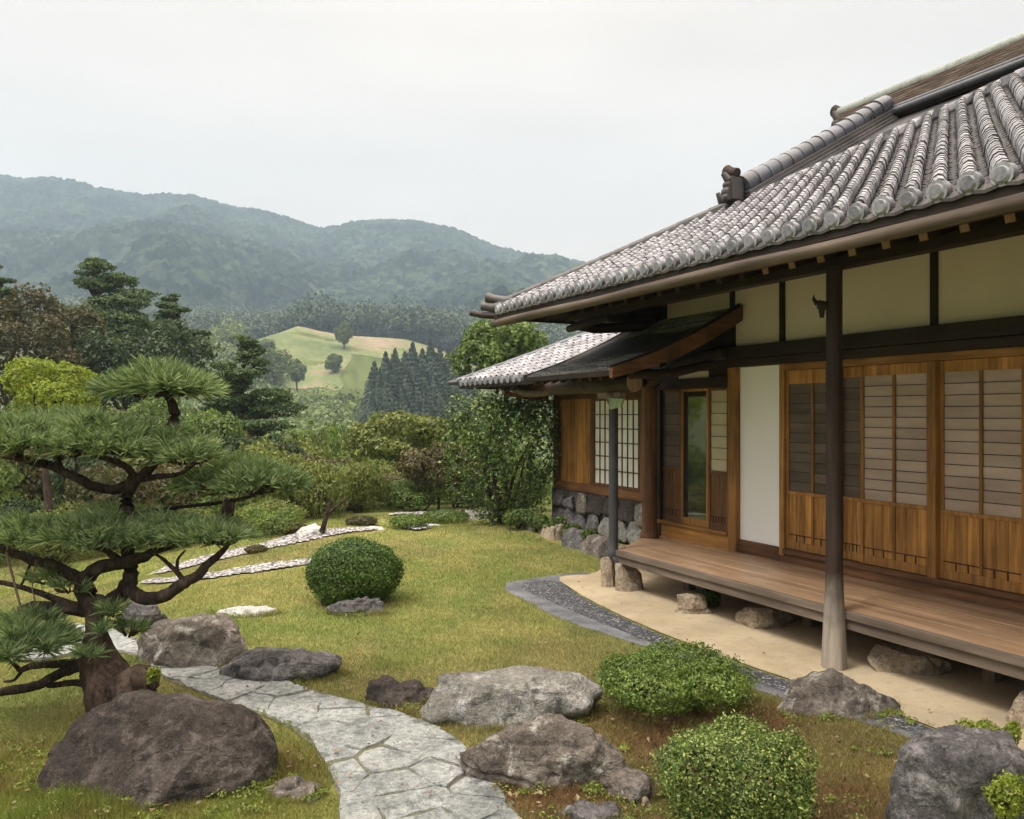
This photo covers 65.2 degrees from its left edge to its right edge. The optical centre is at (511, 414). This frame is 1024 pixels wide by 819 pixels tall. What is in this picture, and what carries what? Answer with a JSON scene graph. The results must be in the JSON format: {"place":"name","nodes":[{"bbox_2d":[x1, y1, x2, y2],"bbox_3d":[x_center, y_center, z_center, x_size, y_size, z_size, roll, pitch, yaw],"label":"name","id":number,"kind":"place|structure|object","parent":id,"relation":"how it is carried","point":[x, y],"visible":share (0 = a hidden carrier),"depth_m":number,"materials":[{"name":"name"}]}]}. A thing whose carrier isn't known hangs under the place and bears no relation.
{"place":"outdoors","nodes":[
{"label":"outdoors","id":0,"kind":"place"},
{"bbox_2d":[0,218,436,347],"bbox_3d":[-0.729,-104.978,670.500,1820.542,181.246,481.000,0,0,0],"label":"mountain","id":1,"kind":"structure","parent":0,"point":[190,264],"depth_m":667.14,"materials":[{"name":"plant"}]},
{"bbox_2d":[138,559,310,582],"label":"gravel path","id":2,"kind":"structure","parent":0,"point":[262,566],"depth_m":9.41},
{"bbox_2d":[150,526,382,573],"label":"gravel path","id":3,"kind":"structure","parent":0,"point":[289,538],"depth_m":11.32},
{"bbox_2d":[0,174,584,310],"bbox_3d":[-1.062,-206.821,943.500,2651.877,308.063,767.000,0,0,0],"label":"mountain","id":4,"kind":"structure","parent":0,"point":[381,261],"depth_m":949.35,"materials":[{"name":"plant"}]},
{"bbox_2d":[157,285,558,345],"bbox_3d":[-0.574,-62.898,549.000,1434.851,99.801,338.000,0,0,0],"label":"mountain","id":5,"kind":"structure","parent":0,"point":[500,290],"depth_m":497.97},
{"bbox_2d":[258,326,476,390],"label":"meadow","id":6,"kind":"structure","parent":0,"point":[301,348],"depth_m":297.48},
{"bbox_2d":[0,331,935,818],"bbox_3d":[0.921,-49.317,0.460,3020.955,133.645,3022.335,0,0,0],"label":"ground","id":7,"kind":"structure","parent":0,"point":[354,375],"depth_m":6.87,"materials":[{"name":"plant"}]},
{"bbox_2d":[0,459,23,511],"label":"garden shrub","id":8,"kind":"object","parent":7,"relation":"on","point":[13,472],"visible":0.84,"depth_m":15.58,"materials":[{"name":"green plant"}]},
{"bbox_2d":[0,265,29,351],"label":"pine tree","id":9,"kind":"object","parent":7,"relation":"on","point":[4,292],"visible":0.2,"depth_m":39.89,"materials":[{"name":"green plant"}]},
{"bbox_2d":[0,447,57,507],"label":"garden shrub","id":10,"kind":"object","parent":7,"relation":"on","point":[25,488],"visible":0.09,"depth_m":16.75,"materials":[{"name":"green plant"}]},
{"bbox_2d":[0,495,57,551],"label":"garden shrub","id":11,"kind":"object","parent":7,"relation":"on","point":[21,504],"visible":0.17,"depth_m":14.01,"materials":[{"name":"green plant"}]},
{"bbox_2d":[6,451,55,499],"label":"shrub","id":12,"kind":"object","parent":7,"relation":"on","point":[28,473],"visible":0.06,"depth_m":17.23,"materials":[{"name":"green plant"}]},
{"bbox_2d":[0,282,89,413],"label":"tree","id":13,"kind":"object","parent":7,"relation":"on","point":[39,324],"visible":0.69,"depth_m":30.73,"materials":[{"name":"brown plant"}]},
{"bbox_2d":[0,355,103,514],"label":"maple tree","id":14,"kind":"object","parent":7,"relation":"on","point":[60,382],"visible":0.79,"depth_m":13.20,"materials":[{"name":"green plant"}]},
{"bbox_2d":[15,509,107,562],"bbox_3d":[-6.982,1.959,12.522,1.436,0.989,1.535,0,0,6],"label":"garden shrub","id":15,"kind":"object","parent":7,"relation":"on","point":[58,554],"visible":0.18,"depth_m":12.29,"materials":[{"name":"green plant"}]},
{"bbox_2d":[47,298,108,399],"bbox_3d":[-18.561,0.299,34.108,2.552,10.435,2.438,0,0,-22],"label":"tree","id":16,"kind":"object","parent":7,"relation":"on","point":[79,320],"visible":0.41,"depth_m":33.59,"materials":[{"name":"green plant"}]},
{"bbox_2d":[37,454,155,510],"bbox_3d":[-8.195,1.704,16.281,2.745,2.206,2.465,0,0,42],"label":"garden shrub","id":17,"kind":"object","parent":7,"relation":"on","point":[56,494],"visible":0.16,"depth_m":15.67,"materials":[{"name":"green plant"}]},
{"bbox_2d":[38,257,181,409],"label":"pine tree","id":18,"kind":"object","parent":7,"relation":"on","point":[110,307],"visible":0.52,"depth_m":41.09,"materials":[{"name":"green plant"}]},
{"bbox_2d":[63,326,166,418],"bbox_3d":[-16.261,0.748,32.910,4.033,8.712,3.559,0,0,-28],"label":"tree","id":19,"kind":"object","parent":7,"relation":"on","point":[100,353],"visible":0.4,"depth_m":32.25,"materials":[{"name":"green plant"}]},
{"bbox_2d":[121,601,161,630],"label":"rock","id":20,"kind":"object","parent":7,"relation":"on","point":[151,611],"visible":0.23,"depth_m":6.82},
{"bbox_2d":[62,457,238,516],"bbox_3d":[-6.561,1.632,15.174,2.738,1.903,2.991,0,0,31],"label":"garden shrub","id":21,"kind":"object","parent":7,"relation":"on","point":[147,490],"visible":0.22,"depth_m":14.47,"materials":[{"name":"green plant"}]},
{"bbox_2d":[0,352,314,712],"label":"garden pine","id":22,"kind":"object","parent":7,"relation":"on","point":[104,669],"visible":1,"depth_m":4.87,"materials":[{"name":"green plant"}]},
{"bbox_2d":[37,690,277,810],"bbox_3d":[-1.781,1.804,4.043,1.179,0.786,0.784,0,0,0],"label":"rock","id":23,"kind":"object","parent":7,"relation":"on","point":[156,748],"visible":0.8,"depth_m":3.89,"materials":[{"name":"stone"}]},
{"bbox_2d":[124,396,203,427],"bbox_3d":[-10.565,1.376,24.136,2.317,4.149,2.805,0,0,33],"label":"tree","id":24,"kind":"object","parent":7,"relation":"on","point":[149,406],"visible":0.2,"depth_m":23.98,"materials":[{"name":"green plant"}]},
{"bbox_2d":[103,318,226,419],"bbox_3d":[-14.959,0.542,34.099,4.719,9.226,4.925,0,0,0],"label":"tree","id":25,"kind":"object","parent":7,"relation":"on","point":[182,343],"visible":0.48,"depth_m":33.53,"materials":[{"name":"green plant"}]},
{"bbox_2d":[153,293,213,422],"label":"pine tree","id":26,"kind":"object","parent":7,"relation":"on","point":[169,309],"visible":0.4,"depth_m":45.52,"materials":[{"name":"green plant"}]},
{"bbox_2d":[153,480,217,510],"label":"garden shrub","id":27,"kind":"object","parent":7,"relation":"on","point":[167,497],"visible":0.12,"depth_m":14.78,"materials":[{"name":"green plant"}]},
{"bbox_2d":[136,613,248,667],"bbox_3d":[-2.369,1.763,6.004,0.934,0.526,0.485,0,0,0],"label":"rock","id":28,"kind":"object","parent":7,"relation":"on","point":[202,639],"visible":0.67,"depth_m":5.84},
{"bbox_2d":[186,408,246,448],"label":"tree","id":29,"kind":"object","parent":7,"relation":"on","point":[212,423],"visible":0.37,"depth_m":19.71,"materials":[{"name":"green plant"}]},
{"bbox_2d":[185,334,308,439],"bbox_3d":[-9.038,0.519,27.194,4.082,6.425,3.399,0,0,0],"label":"pine tree","id":30,"kind":"object","parent":7,"relation":"on","point":[256,422],"visible":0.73,"depth_m":26.74,"materials":[{"name":"green plant"}]},
{"bbox_2d":[217,606,278,617],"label":"rock","id":31,"kind":"object","parent":7,"relation":"on","point":[242,609],"visible":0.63,"depth_m":7.33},
{"bbox_2d":[208,431,310,512],"bbox_3d":[-5.081,1.447,16.785,2.590,2.188,2.884,0,0,-26],"label":"garden shrub","id":32,"kind":"object","parent":7,"relation":"on","point":[278,441],"visible":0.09,"depth_m":17.06,"materials":[{"name":"green plant"}]},
{"bbox_2d":[197,438,325,524],"bbox_3d":[-4.668,1.401,14.947,2.017,1.896,1.961,0,0,19],"label":"garden shrub","id":33,"kind":"object","parent":7,"relation":"on","point":[262,449],"visible":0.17,"depth_m":14.75,"materials":[{"name":"green plant"}]},
{"bbox_2d":[13,624,518,818],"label":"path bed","id":34,"kind":"object","parent":7,"relation":"on","point":[508,803],"visible":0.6,"depth_m":4.26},
{"bbox_2d":[3,622,520,818],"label":"path","id":35,"kind":"structure","parent":34,"relation":"on","point":[417,746],"depth_m":4.37,"materials":[{"name":"stone"}]},
{"bbox_2d":[249,347,292,387],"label":"tree","id":36,"kind":"object","parent":7,"relation":"on","point":[279,364],"visible":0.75,"depth_m":238.04,"materials":[{"name":"green plant"}]},
{"bbox_2d":[234,498,308,528],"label":"garden shrub","id":37,"kind":"object","parent":7,"relation":"on","point":[274,505],"visible":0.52,"depth_m":13.39,"materials":[{"name":"green plant"}]},
{"bbox_2d":[242,504,301,537],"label":"garden shrub","id":38,"kind":"object","parent":7,"relation":"on","point":[278,516],"visible":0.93,"depth_m":12.15,"materials":[{"name":"green plant"}]},
{"bbox_2d":[0,316,552,461],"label":"hillside woods","id":39,"kind":"object","parent":7,"relation":"on","point":[321,410],"visible":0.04,"depth_m":211.40,"materials":[{"name":"green plant"}]},
{"bbox_2d":[219,647,341,681],"bbox_3d":[-1.634,1.817,5.640,0.871,0.357,0.382,0,0,0],"label":"rock","id":40,"kind":"object","parent":7,"relation":"on","point":[268,664],"visible":0.69,"depth_m":5.53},
{"bbox_2d":[265,775,320,802],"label":"rock","id":41,"kind":"object","parent":7,"relation":"on","point":[296,785],"visible":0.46,"depth_m":3.86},
{"bbox_2d":[3,283,583,364],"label":"distant woods","id":42,"kind":"object","parent":7,"relation":"on","point":[417,324],"visible":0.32,"depth_m":356.76,"materials":[{"name":"plant"}]},
{"bbox_2d":[286,358,306,394],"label":"tree","id":43,"kind":"object","parent":7,"relation":"on","point":[299,371],"visible":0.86,"depth_m":248.95,"materials":[{"name":"green plant"}]},
{"bbox_2d":[266,433,335,503],"bbox_3d":[-5.029,1.507,18.322,2.253,2.125,2.317,0,0,-4],"label":"garden shrub","id":44,"kind":"object","parent":7,"relation":"on","point":[312,450],"visible":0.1,"depth_m":18.31,"materials":[{"name":"green plant"}]},
{"bbox_2d":[290,458,354,518],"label":"garden shrub","id":45,"kind":"object","parent":7,"relation":"on","point":[328,474],"visible":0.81,"depth_m":14.15,"materials":[{"name":"green plant"}]},
{"bbox_2d":[301,418,349,458],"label":"garden shrub","id":46,"kind":"object","parent":7,"relation":"on","point":[334,438],"visible":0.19,"depth_m":27.09,"materials":[{"name":"green plant"}]},
{"bbox_2d":[299,455,365,491],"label":"maple tree","id":47,"kind":"object","parent":7,"relation":"on","point":[333,461],"visible":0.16,"depth_m":16.62,"materials":[{"name":"green plant"}]},
{"bbox_2d":[324,353,342,372],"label":"tree","id":48,"kind":"object","parent":7,"relation":"on","point":[333,361],"visible":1,"depth_m":273.31,"materials":[{"name":"green plant"}]},
{"bbox_2d":[333,320,353,348],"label":"tree","id":49,"kind":"object","parent":7,"relation":"on","point":[345,330],"visible":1,"depth_m":297.92,"materials":[{"name":"green plant"}]},
{"bbox_2d":[323,459,383,510],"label":"garden shrub","id":50,"kind":"object","parent":7,"relation":"on","point":[342,467],"visible":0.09,"depth_m":15.76,"materials":[{"name":"green plant"}]},
{"bbox_2d":[303,536,406,605],"bbox_3d":[-1.554,1.557,7.867,1.028,0.720,0.908,0,0,0],"label":"clipped bush","id":51,"kind":"object","parent":7,"relation":"on","point":[335,561],"visible":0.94,"depth_m":7.60,"materials":[{"name":"green plant"}]},
{"bbox_2d":[326,596,383,615],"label":"rock","id":52,"kind":"object","parent":7,"relation":"on","point":[366,603],"visible":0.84,"depth_m":7.33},
{"bbox_2d":[327,460,391,512],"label":"garden shrub","id":53,"kind":"object","parent":7,"relation":"on","point":[364,473],"visible":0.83,"depth_m":15.13,"materials":[{"name":"green plant"}]},
{"bbox_2d":[345,515,377,525],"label":"shrub","id":54,"kind":"object","parent":7,"relation":"on","point":[364,520],"visible":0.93,"depth_m":12.93,"materials":[{"name":"brown plant"}]},
{"bbox_2d":[352,361,379,422],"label":"cedar tree","id":55,"kind":"object","parent":7,"relation":"on","point":[372,378],"visible":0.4,"depth_m":176.88,"materials":[{"name":"green plant"}]},
{"bbox_2d":[378,369,401,417],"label":"cedar tree","id":56,"kind":"object","parent":7,"relation":"on","point":[389,389],"visible":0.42,"depth_m":163.03,"materials":[{"name":"green plant"}]},
{"bbox_2d":[367,471,422,509],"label":"garden shrub","id":57,"kind":"object","parent":7,"relation":"on","point":[395,476],"visible":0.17,"depth_m":16.24,"materials":[{"name":"green plant"}]},
{"bbox_2d":[365,675,433,709],"bbox_3d":[-0.687,1.840,5.120,0.507,0.324,0.281,0,0,0],"label":"rock","id":58,"kind":"object","parent":7,"relation":"on","point":[388,690],"visible":0.48,"depth_m":5.06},
{"bbox_2d":[339,410,464,472],"bbox_3d":[-2.766,1.182,20.965,3.126,2.571,3.136,0,0,0],"label":"maple tree","id":59,"kind":"object","parent":7,"relation":"on","point":[374,439],"visible":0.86,"depth_m":20.04,"materials":[{"name":"green plant"}]},
{"bbox_2d":[394,351,416,386],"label":"cedar tree","id":60,"kind":"object","parent":7,"relation":"on","point":[403,367],"visible":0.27,"depth_m":189.03,"materials":[{"name":"green plant"}]},
{"bbox_2d":[389,513,431,528],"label":"shrub","id":61,"kind":"object","parent":7,"relation":"on","point":[403,520],"visible":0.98,"depth_m":12.34,"materials":[{"name":"green plant"}]},
{"bbox_2d":[410,382,423,416],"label":"cedar tree","id":62,"kind":"object","parent":7,"relation":"on","point":[417,400],"visible":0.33,"depth_m":159.13,"materials":[{"name":"green plant"}]},
{"bbox_2d":[378,476,457,511],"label":"garden shrub","id":63,"kind":"object","parent":7,"relation":"on","point":[417,499],"visible":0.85,"depth_m":15.40,"materials":[{"name":"green plant"}]},
{"bbox_2d":[412,348,432,389],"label":"cedar tree","id":64,"kind":"object","parent":7,"relation":"on","point":[422,366],"visible":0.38,"depth_m":190.90,"materials":[{"name":"green plant"}]},
{"bbox_2d":[393,441,483,509],"bbox_3d":[-1.391,1.335,15.583,1.777,1.670,1.443,0,0,0],"label":"maple tree","id":65,"kind":"object","parent":7,"relation":"on","point":[425,462],"visible":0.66,"depth_m":15.26,"materials":[{"name":"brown plant"}]},
{"bbox_2d":[427,346,449,388],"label":"cedar tree","id":66,"kind":"object","parent":7,"relation":"on","point":[440,368],"visible":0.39,"depth_m":189.02,"materials":[{"name":"green plant"}]},
{"bbox_2d":[434,383,449,422],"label":"cedar tree","id":67,"kind":"object","parent":7,"relation":"on","point":[442,398],"visible":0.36,"depth_m":159.18,"materials":[{"name":"green plant"}]},
{"bbox_2d":[423,509,469,523],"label":"shrub","id":68,"kind":"object","parent":7,"relation":"on","point":[441,515],"visible":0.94,"depth_m":13.43,"materials":[{"name":"green plant"}]},
{"bbox_2d":[429,471,477,507],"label":"garden shrub","id":69,"kind":"object","parent":7,"relation":"on","point":[455,501],"visible":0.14,"depth_m":16.52,"materials":[{"name":"green plant"}]},
{"bbox_2d":[0,609,917,818],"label":"weeds","id":70,"kind":"object","parent":7,"relation":"on","point":[586,787],"visible":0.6,"depth_m":3.89,"materials":[{"name":"green plant"}]},
{"bbox_2d":[0,533,929,818],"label":"fallen leaves","id":71,"kind":"object","parent":7,"relation":"on","point":[456,757],"visible":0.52,"depth_m":4.30,"materials":[{"name":"brown plant"}]},
{"bbox_2d":[445,319,548,448],"bbox_3d":[-0.385,-0.122,26.005,3.539,6.342,2.819,0,0,-14],"label":"broadleaf tree","id":72,"kind":"object","parent":7,"relation":"on","point":[497,345],"visible":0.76,"depth_m":25.32,"materials":[{"name":"green plant"}]},
{"bbox_2d":[439,373,563,524],"bbox_3d":[-0.089,0.667,13.114,2.196,2.783,1.454,0,0,0],"label":"camellia","id":73,"kind":"object","parent":7,"relation":"on","point":[516,416],"visible":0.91,"depth_m":12.82,"materials":[{"name":"green plant"}]},
{"bbox_2d":[418,666,602,728],"bbox_3d":[-0.007,1.781,4.962,1.141,0.377,0.567,0,0,0],"label":"rock","id":74,"kind":"object","parent":7,"relation":"on","point":[508,695],"visible":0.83,"depth_m":4.76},
{"bbox_2d":[481,470,552,508],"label":"garden shrub","id":75,"kind":"object","parent":7,"relation":"on","point":[548,489],"visible":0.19,"depth_m":15.49,"materials":[{"name":"green plant"}]},
{"bbox_2d":[502,508,533,529],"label":"ledge plant","id":76,"kind":"object","parent":7,"relation":"on","point":[510,517],"visible":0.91,"depth_m":12.24,"materials":[{"name":"green plant"}]},
{"bbox_2d":[526,513,548,531],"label":"ledge plant","id":77,"kind":"object","parent":7,"relation":"on","point":[537,517],"visible":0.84,"depth_m":12.02,"materials":[{"name":"green plant"}]},
{"bbox_2d":[458,713,631,792],"bbox_3d":[0.178,1.827,4.096,0.909,0.586,0.423,0,0,0],"label":"rock","id":78,"kind":"object","parent":7,"relation":"on","point":[549,748],"visible":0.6,"depth_m":3.97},
{"bbox_2d":[537,523,566,540],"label":"ledge stone","id":79,"kind":"object","parent":7,"relation":"on","point":[553,533],"visible":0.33,"depth_m":11.64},
{"bbox_2d":[561,527,582,549],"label":"ledge stone","id":80,"kind":"object","parent":7,"relation":"on","point":[571,537],"visible":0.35,"depth_m":11.02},
{"bbox_2d":[557,799,624,818],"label":"rock","id":81,"kind":"object","parent":7,"relation":"on","point":[578,809],"visible":0.91,"depth_m":3.63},
{"bbox_2d":[581,534,608,557],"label":"ledge stone","id":82,"kind":"object","parent":7,"relation":"on","point":[596,545],"visible":0.34,"depth_m":10.40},
{"bbox_2d":[600,557,615,586],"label":"base stone","id":83,"kind":"object","parent":7,"relation":"on","point":[607,567],"visible":0.52,"depth_m":8.49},
{"bbox_2d":[601,767,656,803],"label":"rock","id":84,"kind":"object","parent":7,"relation":"on","point":[633,783],"visible":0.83,"depth_m":3.82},
{"bbox_2d":[615,563,642,591],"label":"base stone","id":85,"kind":"object","parent":7,"relation":"on","point":[628,578],"visible":0.43,"depth_m":8.30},
{"bbox_2d":[588,637,761,716],"bbox_3d":[1.045,1.702,5.063,1.160,0.379,1.137,0,0,0],"label":"bush","id":86,"kind":"object","parent":7,"relation":"on","point":[649,663],"visible":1,"depth_m":4.87,"materials":[{"name":"green plant"}]},
{"bbox_2d":[503,572,913,737],"bbox_3d":[1.254,1.836,6.386,1.222,0.001,5.787,0,0,-19],"label":"gravel strip","id":87,"kind":"object","parent":7,"relation":"on","point":[550,607],"visible":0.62,"depth_m":7.12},
{"bbox_2d":[521,580,933,733],"bbox_3d":[1.251,1.833,6.593,0.545,0.001,4.847,0,0,-25],"label":"drain strip","id":88,"kind":"object","parent":87,"relation":"on","point":[562,594],"visible":0.61,"depth_m":7.11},
{"bbox_2d":[448,32,1023,682],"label":"japanese house","id":89,"kind":"structure","parent":7,"relation":"on","point":[790,380],"depth_m":6.82,"materials":[{"name":"grey"}]},
{"bbox_2d":[593,397,639,491],"bbox_3d":[1.513,0.420,11.616,0.050,1.310,1.190,0,0,-27],"label":"lattice window","id":90,"kind":"structure","parent":89,"relation":"in","point":[629,414],"depth_m":11.48,"materials":[{"name":"paper"}]},
{"bbox_2d":[662,389,680,522],"bbox_3d":[1.831,0.475,9.284,0.034,1.518,0.435,0,0,-27],"label":"sliding door","id":91,"kind":"structure","parent":89,"relation":"in","point":[671,509],"depth_m":9.24,"materials":[{"name":"brown wood"}]},
{"bbox_2d":[681,388,707,527],"bbox_3d":[2.035,0.475,8.884,0.030,1.518,0.460,0,0,-27],"label":"glass door","id":92,"kind":"structure","parent":89,"relation":"in","point":[694,402],"depth_m":8.89,"materials":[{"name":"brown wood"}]},
{"bbox_2d":[708,387,727,531],"bbox_3d":[2.211,0.475,8.537,0.034,1.518,0.320,0,0,-27],"label":"sliding door","id":93,"kind":"structure","parent":89,"relation":"in","point":[717,397],"depth_m":8.55,"materials":[{"name":"brown wood"}]},
{"bbox_2d":[786,368,825,554],"bbox_3d":[2.788,0.432,7.403,0.034,1.701,0.640,0,0,-27],"label":"sliding door","id":94,"kind":"structure","parent":89,"relation":"in","point":[805,389],"depth_m":7.48,"materials":[{"name":"brown wood"}]},
{"bbox_2d":[843,366,859,560],"bbox_3d":[3.008,0.432,7.044,0.034,1.701,0.300,0,0,-27],"label":"sliding door","id":95,"kind":"structure","parent":89,"relation":"in","point":[851,375],"depth_m":7.06,"materials":[{"name":"brown wood"}]},
{"bbox_2d":[860,362,926,574],"bbox_3d":[3.174,0.432,6.637,0.034,1.701,0.660,0,0,-27],"label":"sliding door","id":96,"kind":"structure","parent":89,"relation":"in","point":[893,397],"depth_m":6.62,"materials":[{"name":"brown wood"}]},
{"bbox_2d":[940,356,1023,593],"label":"sliding door","id":97,"kind":"structure","parent":89,"relation":"in","point":[982,399],"depth_m":5.96,"materials":[{"name":"brown wood"}]},
{"bbox_2d":[648,709,826,818],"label":"clipped bush","id":98,"kind":"object","parent":7,"relation":"on","point":[748,748],"visible":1,"depth_m":3.43,"materials":[{"name":"green plant"}]},
{"bbox_2d":[775,668,900,718],"bbox_3d":[2.029,1.837,5.031,0.831,0.478,0.448,0,0,0],"label":"rock","id":99,"kind":"object","parent":7,"relation":"on","point":[833,690],"visible":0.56,"depth_m":4.94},
{"bbox_2d":[885,724,1023,818],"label":"rock","id":100,"kind":"object","parent":7,"relation":"on","point":[945,772],"visible":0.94,"depth_m":3.22,"materials":[{"name":"stone"}]},
{"bbox_2d":[954,717,1001,730],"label":"rock plant","id":101,"kind":"object","parent":100,"relation":"on","point":[980,724],"visible":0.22,"depth_m":3.87,"materials":[{"name":"green plant"}]},
{"bbox_2d":[980,769,1023,818],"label":"rock plant","id":102,"kind":"object","parent":100,"relation":"on","point":[1008,780],"visible":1,"depth_m":3.07,"materials":[{"name":"green plant"}]},
{"bbox_2d":[1002,719,1021,743],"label":"rock plant","id":103,"kind":"object","parent":7,"relation":"on","point":[1014,727],"visible":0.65,"depth_m":3.83,"materials":[{"name":"green plant"}]},
{"bbox_2d":[1006,690,1023,728],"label":"rock","id":104,"kind":"object","parent":7,"relation":"on","point":[1015,712],"visible":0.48,"depth_m":4.73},
{"bbox_2d":[0,0,1023,261],"label":"sky","id":105,"kind":"structure","parent":0,"point":[582,130],"materials":[{"name":"white"}]},
{"bbox_2d":[559,569,1023,749],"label":"sand","id":106,"kind":"structure","parent":0,"point":[958,691],"depth_m":6.20,"materials":[{"name":"sand"}]},
{"bbox_2d":[674,593,711,613],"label":"rock","id":107,"kind":"object","parent":106,"relation":"on","point":[692,603],"visible":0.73,"depth_m":7.35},
{"bbox_2d":[696,588,721,607],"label":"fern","id":108,"kind":"object","parent":106,"relation":"on","point":[715,596],"visible":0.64,"depth_m":7.57,"materials":[{"name":"green plant"}]},
{"bbox_2d":[735,606,793,628],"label":"rock","id":109,"kind":"object","parent":106,"relation":"on","point":[759,617],"visible":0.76,"depth_m":6.86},
{"bbox_2d":[867,643,951,675],"bbox_3d":[2.848,1.799,5.748,0.564,0.272,0.322,0,0,0],"label":"rock","id":110,"kind":"object","parent":106,"relation":"on","point":[888,658],"visible":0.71,"depth_m":5.66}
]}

